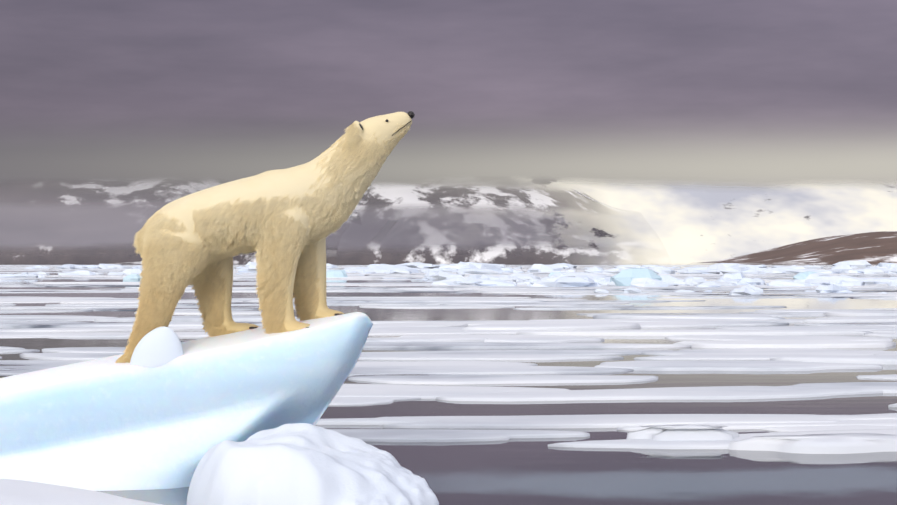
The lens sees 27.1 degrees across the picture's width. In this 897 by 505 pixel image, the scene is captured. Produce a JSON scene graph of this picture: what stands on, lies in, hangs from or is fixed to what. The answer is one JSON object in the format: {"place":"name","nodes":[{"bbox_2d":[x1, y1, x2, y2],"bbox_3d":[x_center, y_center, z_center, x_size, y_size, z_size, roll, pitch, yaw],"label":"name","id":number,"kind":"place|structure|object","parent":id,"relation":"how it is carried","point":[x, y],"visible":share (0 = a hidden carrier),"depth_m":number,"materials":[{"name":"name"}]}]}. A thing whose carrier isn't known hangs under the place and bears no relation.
{"place":"outdoors","nodes":[
{"label":"outdoors","id":0,"kind":"place"},
{"bbox_2d":[0,178,357,262],"bbox_3d":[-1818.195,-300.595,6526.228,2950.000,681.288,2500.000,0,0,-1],"label":"mountain","id":1,"kind":"structure","parent":0,"point":[119,254],"depth_m":5325.03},
{"bbox_2d":[128,177,671,262],"bbox_3d":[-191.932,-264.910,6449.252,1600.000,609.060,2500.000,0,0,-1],"label":"mountain","id":2,"kind":"structure","parent":0,"point":[400,196],"depth_m":5283.80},
{"bbox_2d":[0,263,896,504],"bbox_3d":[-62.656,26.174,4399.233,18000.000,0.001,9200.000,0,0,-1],"label":"sea water","id":3,"kind":"structure","parent":0,"point":[524,471],"depth_m":19.82,"materials":[{"name":"grey liquid"}]},
{"bbox_2d":[0,478,161,504],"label":"snow","id":4,"kind":"structure","parent":3,"relation":"on","point":[17,492],"depth_m":10.04,"materials":[{"name":"white snow"}]},
{"bbox_2d":[0,312,372,490],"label":"iceberg","id":5,"kind":"object","parent":3,"relation":"on","point":[105,424],"visible":0.79,"depth_m":13.46,"materials":[{"name":"white ice"}]},
{"bbox_2d":[130,326,183,366],"bbox_3d":[-2.123,0.696,13.579,0.397,0.315,0.199,0,0,-1],"label":"ice lump","id":6,"kind":"object","parent":5,"relation":"on","point":[158,346],"visible":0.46,"depth_m":13.52,"materials":[{"name":"white ice"}]},
{"bbox_2d":[115,111,414,362],"bbox_3d":[-1.327,-0.120,13.957,2.142,1.883,0.663,0,0,-1],"label":"polar bear","id":7,"kind":"object","parent":5,"relation":"on","point":[283,223],"visible":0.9,"depth_m":13.74},
{"bbox_2d":[186,423,438,504],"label":"ice chunk","id":8,"kind":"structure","parent":3,"relation":"on","point":[298,464],"depth_m":11.93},
{"bbox_2d":[0,265,896,453],"bbox_3d":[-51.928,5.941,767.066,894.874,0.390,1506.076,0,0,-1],"label":"ice floes","id":9,"kind":"object","parent":3,"relation":"on","point":[752,336],"visible":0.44,"depth_m":32.12,"materials":[{"name":"white ice"}]},
{"bbox_2d":[0,260,896,294],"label":"ice rubble","id":10,"kind":"object","parent":3,"relation":"on","point":[634,276],"visible":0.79,"depth_m":179.20,"materials":[{"name":"white ice"}]},
{"bbox_2d":[0,0,896,248],"label":"sky","id":11,"kind":"structure","parent":0,"point":[500,93],"materials":[{"name":"grey"}]},
{"bbox_2d":[363,176,896,262],"bbox_3d":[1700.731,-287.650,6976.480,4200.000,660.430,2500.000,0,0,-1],"label":"mountain","id":12,"kind":"structure","parent":0,"point":[692,224],"depth_m":5993.27,"materials":[{"name":"white snow"}]},
{"bbox_2d":[700,231,896,263],"bbox_3d":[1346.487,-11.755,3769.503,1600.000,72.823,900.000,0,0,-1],"label":"hill","id":13,"kind":"structure","parent":0,"point":[875,247],"depth_m":3638.43,"materials":[{"name":"brown stone"}]}
]}

